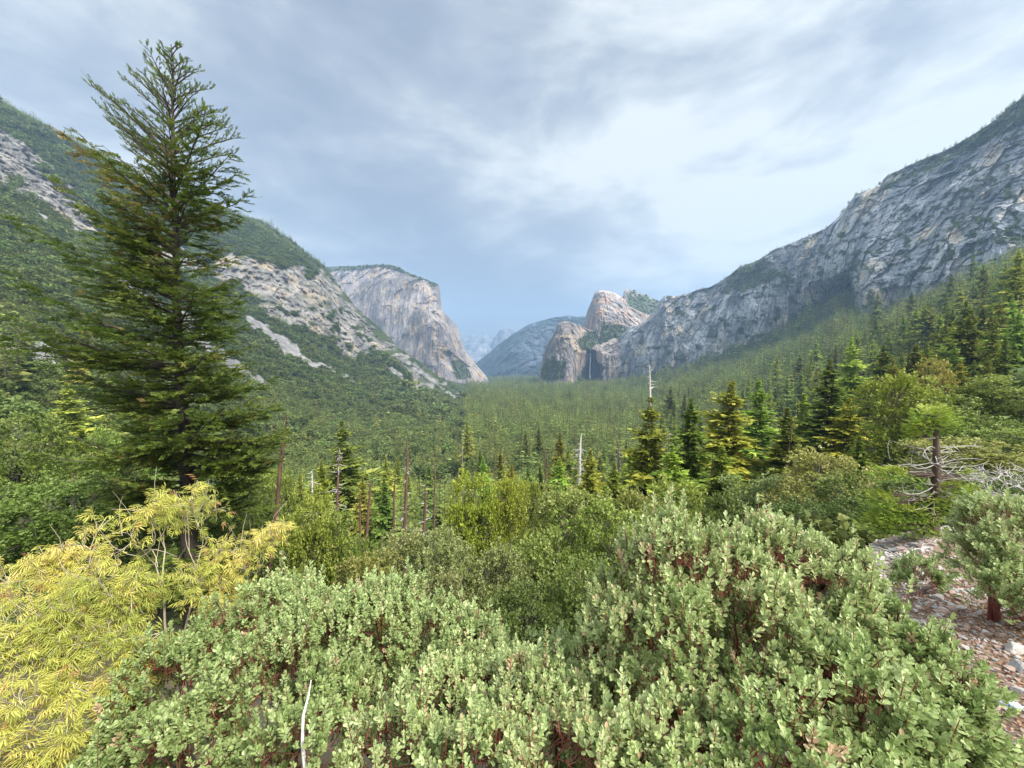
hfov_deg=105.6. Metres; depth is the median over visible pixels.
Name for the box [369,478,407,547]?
conifer tree
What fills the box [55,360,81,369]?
hillside shrub
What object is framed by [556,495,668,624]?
shrub
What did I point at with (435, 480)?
dead tree
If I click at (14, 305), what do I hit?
hillside shrub
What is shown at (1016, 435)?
oak tree
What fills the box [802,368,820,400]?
conifer tree
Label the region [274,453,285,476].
conifer tree
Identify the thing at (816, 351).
conifer tree
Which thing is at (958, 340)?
conifer tree
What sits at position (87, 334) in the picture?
conifer tree
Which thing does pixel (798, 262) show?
rock wall
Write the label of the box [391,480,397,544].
dead tree
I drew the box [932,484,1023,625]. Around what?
manzanita shrub
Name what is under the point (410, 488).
conifer tree
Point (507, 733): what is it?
manzanita shrub
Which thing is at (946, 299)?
conifer tree
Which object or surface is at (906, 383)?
oak tree
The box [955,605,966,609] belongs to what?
stone
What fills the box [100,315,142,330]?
hillside shrub
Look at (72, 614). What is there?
yellow shrub
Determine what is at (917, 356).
conifer tree
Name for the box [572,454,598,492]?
conifer tree
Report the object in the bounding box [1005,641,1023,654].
stone
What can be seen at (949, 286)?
conifer tree
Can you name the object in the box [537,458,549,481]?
conifer tree
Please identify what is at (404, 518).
dead tree
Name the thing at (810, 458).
oak tree
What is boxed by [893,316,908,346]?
conifer tree
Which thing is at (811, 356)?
conifer tree
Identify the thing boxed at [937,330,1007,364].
conifer tree
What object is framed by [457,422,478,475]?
conifer tree
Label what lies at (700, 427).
conifer tree
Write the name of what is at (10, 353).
hillside shrub
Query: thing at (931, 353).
conifer tree
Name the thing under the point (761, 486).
oak tree
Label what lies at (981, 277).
conifer tree
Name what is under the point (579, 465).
dead tree
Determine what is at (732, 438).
conifer tree
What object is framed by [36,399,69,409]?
hillside shrub
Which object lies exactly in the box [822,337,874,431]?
conifer tree
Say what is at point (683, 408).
conifer tree
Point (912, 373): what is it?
conifer tree
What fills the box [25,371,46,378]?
hillside shrub
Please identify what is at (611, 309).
rounded twin peak
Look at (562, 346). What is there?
waterfall cliff
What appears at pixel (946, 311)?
conifer tree
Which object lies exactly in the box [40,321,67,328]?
hillside shrub
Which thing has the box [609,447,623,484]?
dead tree
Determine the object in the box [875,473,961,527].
oak tree
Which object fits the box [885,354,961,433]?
oak tree
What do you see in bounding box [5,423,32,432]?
hillside shrub
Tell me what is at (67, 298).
hillside shrub
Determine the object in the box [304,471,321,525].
dead tree
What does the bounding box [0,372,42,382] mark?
hillside shrub
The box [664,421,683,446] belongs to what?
conifer tree
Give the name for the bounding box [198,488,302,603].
oak tree
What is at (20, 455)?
hillside shrub
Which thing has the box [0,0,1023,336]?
sky
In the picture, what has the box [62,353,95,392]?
conifer tree
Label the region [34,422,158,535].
oak tree
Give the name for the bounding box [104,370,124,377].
hillside shrub
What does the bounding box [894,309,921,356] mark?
conifer tree
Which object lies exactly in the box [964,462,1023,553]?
leafless shrub
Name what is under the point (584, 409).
distant conifers
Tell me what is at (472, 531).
oak tree
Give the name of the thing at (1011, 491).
oak tree
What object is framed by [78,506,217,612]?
oak tree
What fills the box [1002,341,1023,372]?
conifer tree
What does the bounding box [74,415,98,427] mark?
hillside shrub
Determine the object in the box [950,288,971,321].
conifer tree
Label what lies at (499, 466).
conifer tree
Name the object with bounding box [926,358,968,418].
conifer tree
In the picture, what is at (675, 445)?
conifer tree
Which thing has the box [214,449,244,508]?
conifer tree
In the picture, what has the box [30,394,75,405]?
hillside shrub
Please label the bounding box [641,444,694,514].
conifer tree
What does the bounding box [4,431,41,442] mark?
hillside shrub
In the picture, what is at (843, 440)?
conifer tree
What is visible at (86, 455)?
hillside shrub
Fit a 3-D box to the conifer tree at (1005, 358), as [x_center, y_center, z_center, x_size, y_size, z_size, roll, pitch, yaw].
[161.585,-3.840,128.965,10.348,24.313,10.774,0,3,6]
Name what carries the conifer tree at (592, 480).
on the terrain
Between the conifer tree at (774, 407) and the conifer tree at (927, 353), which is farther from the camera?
the conifer tree at (774, 407)
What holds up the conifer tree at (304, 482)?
on the terrain
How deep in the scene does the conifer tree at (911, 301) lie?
749.25 m
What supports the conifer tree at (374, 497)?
on the terrain
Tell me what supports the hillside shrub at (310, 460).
on the terrain
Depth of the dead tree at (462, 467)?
181.85 m
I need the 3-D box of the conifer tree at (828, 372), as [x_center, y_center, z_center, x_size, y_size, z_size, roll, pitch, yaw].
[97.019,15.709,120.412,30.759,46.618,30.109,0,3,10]
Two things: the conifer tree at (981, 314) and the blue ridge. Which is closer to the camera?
the conifer tree at (981, 314)
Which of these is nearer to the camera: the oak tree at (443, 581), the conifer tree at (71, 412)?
the oak tree at (443, 581)
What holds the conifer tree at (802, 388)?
on the terrain
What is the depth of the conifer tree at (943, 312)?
490.43 m
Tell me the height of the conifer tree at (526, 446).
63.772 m
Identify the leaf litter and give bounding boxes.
[0,561,1023,767]
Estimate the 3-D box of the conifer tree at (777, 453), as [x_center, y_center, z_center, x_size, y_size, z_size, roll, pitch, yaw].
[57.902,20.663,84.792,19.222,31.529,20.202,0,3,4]
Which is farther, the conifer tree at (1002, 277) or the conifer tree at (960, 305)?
the conifer tree at (960, 305)
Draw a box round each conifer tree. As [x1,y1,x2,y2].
[43,408,65,448]
[45,383,110,455]
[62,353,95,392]
[80,319,92,354]
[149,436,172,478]
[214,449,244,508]
[232,428,242,449]
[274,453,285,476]
[282,495,296,518]
[293,471,305,514]
[294,495,308,520]
[297,460,350,559]
[302,477,307,490]
[304,476,318,508]
[309,421,384,533]
[346,476,377,557]
[367,480,391,526]
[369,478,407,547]
[372,456,402,502]
[392,458,404,491]
[392,459,404,494]
[407,473,414,501]
[420,463,436,501]
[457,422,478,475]
[470,449,490,491]
[475,456,493,558]
[487,465,530,543]
[493,449,506,485]
[498,465,505,493]
[518,431,533,470]
[521,467,532,493]
[530,427,547,467]
[530,462,566,530]
[530,466,548,526]
[533,432,573,509]
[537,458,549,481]
[547,457,570,535]
[559,449,603,553]
[563,449,575,483]
[567,464,582,488]
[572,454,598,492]
[590,462,629,549]
[593,456,609,481]
[596,365,674,512]
[596,446,606,474]
[607,448,634,495]
[620,442,628,469]
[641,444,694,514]
[653,427,666,466]
[657,411,667,435]
[657,430,680,481]
[658,386,678,421]
[659,398,716,510]
[662,429,667,451]
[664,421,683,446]
[665,403,678,433]
[666,413,677,437]
[670,381,773,490]
[676,393,686,423]
[677,413,685,440]
[686,446,754,566]
[697,417,704,445]
[698,425,724,468]
[718,398,731,427]
[735,378,796,477]
[737,378,753,409]
[737,391,747,418]
[738,408,747,457]
[745,407,822,504]
[762,391,777,436]
[764,356,784,391]
[769,389,784,410]
[773,398,781,416]
[774,397,786,428]
[779,376,793,406]
[783,354,807,387]
[786,393,820,459]
[787,359,881,464]
[789,372,809,408]
[789,395,803,417]
[795,365,812,393]
[802,352,816,383]
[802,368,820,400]
[803,382,822,417]
[805,339,824,376]
[809,394,820,424]
[811,398,882,473]
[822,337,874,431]
[830,345,839,377]
[843,436,875,502]
[848,329,861,356]
[848,335,868,379]
[851,345,899,437]
[858,340,882,376]
[863,341,882,365]
[864,292,888,330]
[864,316,883,347]
[867,345,932,438]
[872,359,901,448]
[879,334,895,361]
[883,372,913,429]
[888,345,896,362]
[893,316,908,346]
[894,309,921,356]
[895,353,906,371]
[899,305,937,356]
[900,292,919,323]
[907,303,937,352]
[909,326,983,380]
[912,343,932,385]
[920,324,949,361]
[924,330,939,350]
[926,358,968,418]
[927,346,934,366]
[928,313,948,342]
[930,308,955,341]
[931,274,959,306]
[933,332,950,365]
[933,339,944,357]
[935,321,957,357]
[937,294,954,319]
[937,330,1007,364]
[939,300,989,362]
[940,302,951,324]
[940,310,957,335]
[941,303,956,325]
[942,310,990,377]
[948,343,970,385]
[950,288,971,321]
[952,360,972,417]
[963,253,980,283]
[964,265,996,304]
[965,315,1004,382]
[967,360,979,385]
[972,273,993,309]
[974,305,988,338]
[974,320,982,340]
[975,357,995,413]
[976,301,989,328]
[980,315,998,341]
[980,330,988,350]
[983,248,1023,330]
[985,305,1011,333]
[985,340,1001,371]
[986,265,1009,314]
[988,286,1006,317]
[988,290,1012,323]
[990,335,1015,387]
[993,313,1023,351]
[1000,290,1022,322]
[1001,308,1023,372]
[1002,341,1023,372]
[1004,298,1018,331]
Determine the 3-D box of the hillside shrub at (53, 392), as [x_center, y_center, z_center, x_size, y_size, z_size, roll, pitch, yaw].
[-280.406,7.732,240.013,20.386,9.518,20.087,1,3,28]
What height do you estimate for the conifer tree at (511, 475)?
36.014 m
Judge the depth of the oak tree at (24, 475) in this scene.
69.46 m
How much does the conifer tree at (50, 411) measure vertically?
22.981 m
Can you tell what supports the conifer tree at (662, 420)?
on the terrain
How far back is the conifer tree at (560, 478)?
110.49 m
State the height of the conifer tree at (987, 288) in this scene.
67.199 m
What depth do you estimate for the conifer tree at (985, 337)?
174.41 m
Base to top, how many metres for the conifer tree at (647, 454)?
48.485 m
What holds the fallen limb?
on the terrain
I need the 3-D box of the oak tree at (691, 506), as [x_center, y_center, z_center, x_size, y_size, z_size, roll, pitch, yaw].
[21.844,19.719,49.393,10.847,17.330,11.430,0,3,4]
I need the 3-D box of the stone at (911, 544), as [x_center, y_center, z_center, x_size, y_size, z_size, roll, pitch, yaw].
[10.418,4.180,10.023,0.184,0.176,0.292,-1,3,-17]
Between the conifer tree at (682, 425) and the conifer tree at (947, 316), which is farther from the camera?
the conifer tree at (682, 425)
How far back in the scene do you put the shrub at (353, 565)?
22.27 m
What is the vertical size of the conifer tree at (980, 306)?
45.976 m
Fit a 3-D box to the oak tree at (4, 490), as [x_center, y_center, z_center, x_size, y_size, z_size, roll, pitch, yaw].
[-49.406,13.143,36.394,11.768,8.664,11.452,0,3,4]
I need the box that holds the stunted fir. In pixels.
[847,402,992,540]
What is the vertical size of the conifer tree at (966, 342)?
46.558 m
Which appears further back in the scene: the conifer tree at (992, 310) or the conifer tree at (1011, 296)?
the conifer tree at (992, 310)
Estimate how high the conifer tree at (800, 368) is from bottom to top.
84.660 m
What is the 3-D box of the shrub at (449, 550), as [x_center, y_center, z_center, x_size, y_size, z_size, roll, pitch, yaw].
[-6.622,17.888,35.127,8.150,11.554,7.932,2,3,30]
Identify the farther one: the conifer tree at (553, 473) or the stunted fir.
the conifer tree at (553, 473)
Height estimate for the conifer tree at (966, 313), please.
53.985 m
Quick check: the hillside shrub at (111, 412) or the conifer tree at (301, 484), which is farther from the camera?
the hillside shrub at (111, 412)
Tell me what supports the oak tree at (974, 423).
on the terrain
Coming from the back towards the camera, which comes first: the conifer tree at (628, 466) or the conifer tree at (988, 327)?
the conifer tree at (988, 327)
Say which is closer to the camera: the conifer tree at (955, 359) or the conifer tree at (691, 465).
the conifer tree at (691, 465)
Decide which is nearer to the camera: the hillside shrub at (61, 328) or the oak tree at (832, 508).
the oak tree at (832, 508)
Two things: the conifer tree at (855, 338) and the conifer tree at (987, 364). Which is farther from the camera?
the conifer tree at (855, 338)
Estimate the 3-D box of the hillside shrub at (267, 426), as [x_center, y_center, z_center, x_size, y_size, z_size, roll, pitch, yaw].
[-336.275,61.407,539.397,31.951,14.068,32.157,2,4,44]
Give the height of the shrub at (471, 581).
9.356 m
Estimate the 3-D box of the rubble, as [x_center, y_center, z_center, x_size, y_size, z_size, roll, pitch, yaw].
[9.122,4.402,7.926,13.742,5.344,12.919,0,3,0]
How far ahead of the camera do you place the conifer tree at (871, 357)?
483.82 m
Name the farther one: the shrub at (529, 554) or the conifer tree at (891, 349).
the conifer tree at (891, 349)
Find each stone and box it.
[884,546,907,552]
[907,542,917,547]
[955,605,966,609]
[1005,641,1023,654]
[1007,658,1023,672]
[1010,686,1023,693]
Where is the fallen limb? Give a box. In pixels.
[866,543,941,559]
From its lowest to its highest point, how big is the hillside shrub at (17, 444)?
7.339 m
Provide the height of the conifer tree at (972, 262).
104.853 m
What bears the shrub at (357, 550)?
on the terrain
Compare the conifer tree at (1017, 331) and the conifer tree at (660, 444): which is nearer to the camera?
the conifer tree at (1017, 331)
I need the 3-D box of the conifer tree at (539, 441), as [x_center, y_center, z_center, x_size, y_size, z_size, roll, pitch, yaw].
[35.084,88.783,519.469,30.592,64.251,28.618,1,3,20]
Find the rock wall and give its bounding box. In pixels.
[621,96,1023,379]
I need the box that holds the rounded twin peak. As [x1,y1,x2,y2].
[583,290,648,341]
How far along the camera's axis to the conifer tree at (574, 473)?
212.00 m
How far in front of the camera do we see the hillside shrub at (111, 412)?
261.11 m
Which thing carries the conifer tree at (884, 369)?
on the terrain
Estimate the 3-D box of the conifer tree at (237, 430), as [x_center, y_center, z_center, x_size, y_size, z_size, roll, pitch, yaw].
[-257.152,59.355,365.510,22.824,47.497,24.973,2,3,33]
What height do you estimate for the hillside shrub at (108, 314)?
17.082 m
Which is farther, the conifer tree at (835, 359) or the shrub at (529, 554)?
the conifer tree at (835, 359)
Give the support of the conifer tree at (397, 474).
on the terrain
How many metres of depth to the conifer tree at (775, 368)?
758.22 m
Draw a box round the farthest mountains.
[461,333,494,363]
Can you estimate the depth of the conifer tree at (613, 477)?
76.53 m
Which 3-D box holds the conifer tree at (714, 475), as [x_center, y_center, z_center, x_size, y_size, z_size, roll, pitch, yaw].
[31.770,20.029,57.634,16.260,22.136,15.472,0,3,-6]
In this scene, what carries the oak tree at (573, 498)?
on the terrain
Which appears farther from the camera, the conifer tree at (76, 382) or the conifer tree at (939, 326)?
the conifer tree at (939, 326)
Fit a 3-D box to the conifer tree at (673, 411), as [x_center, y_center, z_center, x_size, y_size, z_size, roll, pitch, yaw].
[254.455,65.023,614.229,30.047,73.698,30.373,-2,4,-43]
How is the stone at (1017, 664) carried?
on the terrain
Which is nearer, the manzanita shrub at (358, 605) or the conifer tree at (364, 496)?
the manzanita shrub at (358, 605)
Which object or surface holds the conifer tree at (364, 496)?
on the terrain
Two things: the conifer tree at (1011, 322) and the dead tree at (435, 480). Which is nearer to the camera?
the dead tree at (435, 480)
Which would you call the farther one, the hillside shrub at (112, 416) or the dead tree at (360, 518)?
the hillside shrub at (112, 416)
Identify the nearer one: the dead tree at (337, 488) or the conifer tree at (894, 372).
the dead tree at (337, 488)
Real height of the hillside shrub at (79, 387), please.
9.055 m
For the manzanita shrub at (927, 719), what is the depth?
1.74 m
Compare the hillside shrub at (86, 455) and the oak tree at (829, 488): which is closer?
the oak tree at (829, 488)
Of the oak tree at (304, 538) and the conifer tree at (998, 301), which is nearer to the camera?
the oak tree at (304, 538)
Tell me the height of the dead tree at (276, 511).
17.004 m
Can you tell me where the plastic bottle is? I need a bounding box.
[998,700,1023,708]
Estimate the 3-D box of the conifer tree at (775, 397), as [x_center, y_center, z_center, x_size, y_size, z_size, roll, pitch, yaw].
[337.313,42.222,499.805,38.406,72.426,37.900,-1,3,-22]
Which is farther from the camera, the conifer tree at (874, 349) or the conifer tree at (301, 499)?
the conifer tree at (874, 349)
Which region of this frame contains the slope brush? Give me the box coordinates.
[0,97,1023,709]
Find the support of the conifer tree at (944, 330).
on the terrain
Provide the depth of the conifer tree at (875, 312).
963.99 m
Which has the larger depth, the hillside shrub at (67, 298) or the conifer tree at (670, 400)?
the conifer tree at (670, 400)
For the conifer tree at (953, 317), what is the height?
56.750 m
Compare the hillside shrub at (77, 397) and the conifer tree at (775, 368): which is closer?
the hillside shrub at (77, 397)
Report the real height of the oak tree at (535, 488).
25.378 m
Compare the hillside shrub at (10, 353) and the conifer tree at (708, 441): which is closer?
the conifer tree at (708, 441)
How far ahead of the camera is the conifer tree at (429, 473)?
268.09 m
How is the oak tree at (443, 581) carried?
on the terrain
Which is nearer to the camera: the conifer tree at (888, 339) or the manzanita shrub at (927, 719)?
the manzanita shrub at (927, 719)
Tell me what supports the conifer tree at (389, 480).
on the terrain
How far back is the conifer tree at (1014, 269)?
246.36 m
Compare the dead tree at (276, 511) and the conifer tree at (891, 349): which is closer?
the dead tree at (276, 511)
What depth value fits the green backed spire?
3724.87 m
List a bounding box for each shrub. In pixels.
[0,302,26,312]
[0,326,20,336]
[0,349,22,358]
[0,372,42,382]
[0,400,47,425]
[0,467,299,767]
[2,416,26,424]
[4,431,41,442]
[4,449,33,460]
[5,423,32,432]
[5,441,55,453]
[9,360,58,375]
[15,386,46,395]
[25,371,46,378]
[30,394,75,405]
[35,378,62,391]
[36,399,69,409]
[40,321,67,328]
[43,389,80,396]
[44,370,67,377]
[46,326,82,337]
[50,394,83,402]
[54,411,96,416]
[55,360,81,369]
[56,294,76,302]
[61,384,90,393]
[65,580,390,767]
[70,453,95,464]
[74,297,97,305]
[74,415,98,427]
[86,406,101,415]
[93,313,116,321]
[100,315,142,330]
[100,343,118,351]
[101,406,128,419]
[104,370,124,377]
[104,414,122,420]
[147,342,189,349]
[224,550,594,767]
[239,416,264,433]
[262,424,280,431]
[289,416,309,427]
[303,456,319,463]
[308,451,329,459]
[309,506,380,591]
[332,548,402,648]
[332,607,784,767]
[363,526,443,622]
[402,519,482,636]
[447,536,540,630]
[478,577,577,664]
[495,524,598,643]
[540,549,632,650]
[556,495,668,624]
[568,482,908,767]
[699,574,1023,767]
[884,548,960,602]
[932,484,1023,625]
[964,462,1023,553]
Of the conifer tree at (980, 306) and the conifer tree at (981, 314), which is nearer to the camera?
the conifer tree at (981, 314)
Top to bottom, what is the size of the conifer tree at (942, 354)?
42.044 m
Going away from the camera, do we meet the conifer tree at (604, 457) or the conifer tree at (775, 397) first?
the conifer tree at (604, 457)
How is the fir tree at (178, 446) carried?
on the terrain
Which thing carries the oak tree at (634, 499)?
on the terrain
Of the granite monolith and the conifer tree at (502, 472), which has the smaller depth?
the conifer tree at (502, 472)
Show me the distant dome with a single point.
(502, 335)
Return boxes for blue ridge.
[476,315,585,376]
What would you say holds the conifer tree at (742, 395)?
on the terrain
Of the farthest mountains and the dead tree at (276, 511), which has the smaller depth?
the dead tree at (276, 511)
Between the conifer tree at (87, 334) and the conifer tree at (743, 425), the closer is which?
the conifer tree at (743, 425)
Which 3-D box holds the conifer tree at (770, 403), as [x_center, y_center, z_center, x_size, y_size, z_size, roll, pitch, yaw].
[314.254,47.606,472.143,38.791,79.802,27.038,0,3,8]
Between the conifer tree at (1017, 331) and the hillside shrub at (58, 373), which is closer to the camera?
the conifer tree at (1017, 331)
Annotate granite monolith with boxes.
[327,264,488,383]
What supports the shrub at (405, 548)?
on the terrain
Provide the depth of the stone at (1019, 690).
3.57 m
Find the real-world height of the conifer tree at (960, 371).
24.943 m
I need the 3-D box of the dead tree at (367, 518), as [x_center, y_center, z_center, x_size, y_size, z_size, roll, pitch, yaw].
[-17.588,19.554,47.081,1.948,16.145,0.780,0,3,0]
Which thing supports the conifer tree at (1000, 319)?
on the terrain
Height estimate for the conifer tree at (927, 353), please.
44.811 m
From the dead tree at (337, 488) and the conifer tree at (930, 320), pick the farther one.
the conifer tree at (930, 320)
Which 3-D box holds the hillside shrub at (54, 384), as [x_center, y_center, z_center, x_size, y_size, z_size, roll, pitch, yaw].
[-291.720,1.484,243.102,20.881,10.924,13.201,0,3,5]
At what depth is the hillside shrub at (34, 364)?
248.84 m
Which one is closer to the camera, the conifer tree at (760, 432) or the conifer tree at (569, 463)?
the conifer tree at (760, 432)
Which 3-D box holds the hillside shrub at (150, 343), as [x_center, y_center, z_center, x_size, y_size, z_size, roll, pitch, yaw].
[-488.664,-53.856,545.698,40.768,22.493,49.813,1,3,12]
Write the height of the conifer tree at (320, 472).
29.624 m
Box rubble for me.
[848,529,1023,744]
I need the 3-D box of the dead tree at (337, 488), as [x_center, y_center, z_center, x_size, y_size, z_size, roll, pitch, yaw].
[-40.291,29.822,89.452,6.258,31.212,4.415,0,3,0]
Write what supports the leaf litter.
on the terrain
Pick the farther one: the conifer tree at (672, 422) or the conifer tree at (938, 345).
the conifer tree at (672, 422)
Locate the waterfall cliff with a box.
[538,321,624,384]
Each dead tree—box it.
[267,416,288,577]
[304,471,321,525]
[328,448,346,532]
[359,496,360,545]
[364,480,372,556]
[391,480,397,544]
[400,438,410,577]
[416,483,431,557]
[432,467,437,562]
[461,442,464,504]
[542,445,549,492]
[573,433,584,510]
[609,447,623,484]
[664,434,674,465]
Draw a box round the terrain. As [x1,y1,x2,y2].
[0,113,1023,767]
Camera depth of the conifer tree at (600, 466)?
315.77 m
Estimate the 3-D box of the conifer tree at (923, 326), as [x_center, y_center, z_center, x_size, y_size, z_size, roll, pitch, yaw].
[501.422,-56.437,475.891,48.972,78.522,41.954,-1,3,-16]
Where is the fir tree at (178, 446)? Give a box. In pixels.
[0,39,297,628]
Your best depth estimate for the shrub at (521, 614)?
18.49 m
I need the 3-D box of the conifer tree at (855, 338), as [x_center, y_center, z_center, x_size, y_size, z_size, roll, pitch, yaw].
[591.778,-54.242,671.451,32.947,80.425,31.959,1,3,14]
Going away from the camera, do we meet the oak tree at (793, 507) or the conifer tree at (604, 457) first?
the oak tree at (793, 507)
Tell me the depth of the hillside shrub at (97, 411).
246.80 m
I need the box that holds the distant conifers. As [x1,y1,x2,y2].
[0,93,1023,539]
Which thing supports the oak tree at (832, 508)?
on the terrain
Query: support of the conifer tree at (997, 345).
on the terrain
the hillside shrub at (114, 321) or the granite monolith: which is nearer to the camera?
the hillside shrub at (114, 321)
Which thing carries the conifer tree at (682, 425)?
on the terrain
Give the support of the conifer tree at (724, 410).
on the terrain
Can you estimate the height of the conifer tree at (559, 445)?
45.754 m
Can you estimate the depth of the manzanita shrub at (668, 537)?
2.20 m
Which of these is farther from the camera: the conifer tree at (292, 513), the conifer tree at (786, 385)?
the conifer tree at (786, 385)
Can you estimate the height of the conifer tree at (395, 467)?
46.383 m
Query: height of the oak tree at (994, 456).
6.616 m
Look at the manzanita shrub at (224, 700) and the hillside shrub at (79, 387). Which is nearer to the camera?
the manzanita shrub at (224, 700)
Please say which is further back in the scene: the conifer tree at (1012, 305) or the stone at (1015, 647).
the conifer tree at (1012, 305)
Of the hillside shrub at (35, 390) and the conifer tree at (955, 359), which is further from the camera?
the hillside shrub at (35, 390)
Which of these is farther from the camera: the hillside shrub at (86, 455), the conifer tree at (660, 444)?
the conifer tree at (660, 444)
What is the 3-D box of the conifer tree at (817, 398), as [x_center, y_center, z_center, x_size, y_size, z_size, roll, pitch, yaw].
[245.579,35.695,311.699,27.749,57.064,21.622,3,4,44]
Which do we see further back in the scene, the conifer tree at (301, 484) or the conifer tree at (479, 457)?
the conifer tree at (479, 457)
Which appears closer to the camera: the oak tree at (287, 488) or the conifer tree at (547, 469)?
the oak tree at (287, 488)
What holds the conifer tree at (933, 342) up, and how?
on the terrain
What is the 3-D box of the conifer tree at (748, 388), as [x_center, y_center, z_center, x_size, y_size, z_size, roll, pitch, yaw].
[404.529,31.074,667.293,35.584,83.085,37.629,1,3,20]
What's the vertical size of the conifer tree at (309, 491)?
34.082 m
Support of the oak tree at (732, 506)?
on the terrain
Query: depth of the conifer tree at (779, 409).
466.13 m
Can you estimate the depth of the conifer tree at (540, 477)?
133.60 m
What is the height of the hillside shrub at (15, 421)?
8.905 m
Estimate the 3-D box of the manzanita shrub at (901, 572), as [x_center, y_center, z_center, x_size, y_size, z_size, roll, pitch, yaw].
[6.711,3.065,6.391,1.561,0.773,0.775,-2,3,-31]
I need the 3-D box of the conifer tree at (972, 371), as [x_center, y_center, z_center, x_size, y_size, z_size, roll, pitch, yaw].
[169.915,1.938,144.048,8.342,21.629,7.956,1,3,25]
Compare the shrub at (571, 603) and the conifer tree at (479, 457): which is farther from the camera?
the conifer tree at (479, 457)
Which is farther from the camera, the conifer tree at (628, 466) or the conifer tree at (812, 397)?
the conifer tree at (812, 397)
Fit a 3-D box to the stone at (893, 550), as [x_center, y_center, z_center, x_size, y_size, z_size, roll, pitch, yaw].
[10.074,4.372,10.181,0.573,0.202,0.291,-7,0,12]
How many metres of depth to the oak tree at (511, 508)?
65.82 m
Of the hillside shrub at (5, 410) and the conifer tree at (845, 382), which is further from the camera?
the conifer tree at (845, 382)
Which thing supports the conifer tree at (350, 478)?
on the terrain
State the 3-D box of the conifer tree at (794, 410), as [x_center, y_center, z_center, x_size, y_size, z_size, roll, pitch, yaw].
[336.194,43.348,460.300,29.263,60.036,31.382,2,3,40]
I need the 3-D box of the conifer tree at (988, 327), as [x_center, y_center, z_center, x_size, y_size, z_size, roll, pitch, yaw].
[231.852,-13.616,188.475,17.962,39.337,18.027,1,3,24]
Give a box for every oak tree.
[0,408,76,516]
[0,470,155,583]
[0,477,73,555]
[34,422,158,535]
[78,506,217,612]
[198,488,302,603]
[227,456,306,563]
[274,483,353,602]
[386,565,468,655]
[441,465,510,598]
[483,473,531,580]
[512,476,554,563]
[517,474,618,591]
[606,483,678,591]
[649,470,723,585]
[677,487,767,606]
[713,468,801,532]
[746,491,848,591]
[755,440,907,527]
[793,492,889,576]
[813,469,902,528]
[844,367,960,474]
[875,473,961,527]
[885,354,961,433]
[891,435,1023,479]
[899,391,1023,449]
[933,373,1023,422]
[942,472,1023,523]
[943,427,1023,464]
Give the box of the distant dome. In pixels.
[490,329,514,349]
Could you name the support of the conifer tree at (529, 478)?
on the terrain
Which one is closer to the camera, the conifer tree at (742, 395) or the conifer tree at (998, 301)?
the conifer tree at (998, 301)
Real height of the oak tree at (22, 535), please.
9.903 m
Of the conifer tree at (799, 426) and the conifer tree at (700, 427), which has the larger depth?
the conifer tree at (700, 427)
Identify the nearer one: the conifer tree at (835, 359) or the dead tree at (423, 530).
the dead tree at (423, 530)
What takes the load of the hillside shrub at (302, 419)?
on the terrain
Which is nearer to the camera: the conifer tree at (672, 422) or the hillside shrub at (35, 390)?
the hillside shrub at (35, 390)
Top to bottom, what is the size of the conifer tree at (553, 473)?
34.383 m
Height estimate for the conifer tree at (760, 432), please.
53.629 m
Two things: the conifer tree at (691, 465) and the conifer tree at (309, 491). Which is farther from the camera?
the conifer tree at (309, 491)
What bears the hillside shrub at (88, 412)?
on the terrain
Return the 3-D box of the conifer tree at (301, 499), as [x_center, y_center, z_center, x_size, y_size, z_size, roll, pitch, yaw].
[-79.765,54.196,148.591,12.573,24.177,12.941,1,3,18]
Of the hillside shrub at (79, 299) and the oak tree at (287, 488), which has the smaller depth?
the oak tree at (287, 488)
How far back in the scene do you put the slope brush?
870.52 m
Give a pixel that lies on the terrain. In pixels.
(270, 285)
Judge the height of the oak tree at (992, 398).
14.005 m
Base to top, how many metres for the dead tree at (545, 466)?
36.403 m
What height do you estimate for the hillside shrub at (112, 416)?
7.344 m
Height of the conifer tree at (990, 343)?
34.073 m
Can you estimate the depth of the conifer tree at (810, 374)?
572.14 m
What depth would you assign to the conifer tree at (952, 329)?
205.85 m
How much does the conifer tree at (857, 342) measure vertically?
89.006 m
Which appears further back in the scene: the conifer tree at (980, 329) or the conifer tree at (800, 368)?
the conifer tree at (800, 368)
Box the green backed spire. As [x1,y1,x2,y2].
[622,289,658,315]
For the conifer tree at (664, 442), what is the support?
on the terrain
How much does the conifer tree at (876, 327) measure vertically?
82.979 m
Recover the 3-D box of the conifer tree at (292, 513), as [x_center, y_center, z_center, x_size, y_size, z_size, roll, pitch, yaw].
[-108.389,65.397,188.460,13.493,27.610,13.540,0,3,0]
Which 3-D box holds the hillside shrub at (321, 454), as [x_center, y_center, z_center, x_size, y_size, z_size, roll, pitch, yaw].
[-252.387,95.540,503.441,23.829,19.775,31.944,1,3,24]
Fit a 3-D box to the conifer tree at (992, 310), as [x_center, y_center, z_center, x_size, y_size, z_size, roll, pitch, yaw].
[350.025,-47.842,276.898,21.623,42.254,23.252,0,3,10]
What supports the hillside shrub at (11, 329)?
on the terrain
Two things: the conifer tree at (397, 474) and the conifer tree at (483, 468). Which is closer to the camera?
the conifer tree at (483, 468)
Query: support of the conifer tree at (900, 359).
on the terrain
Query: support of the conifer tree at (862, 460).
on the terrain

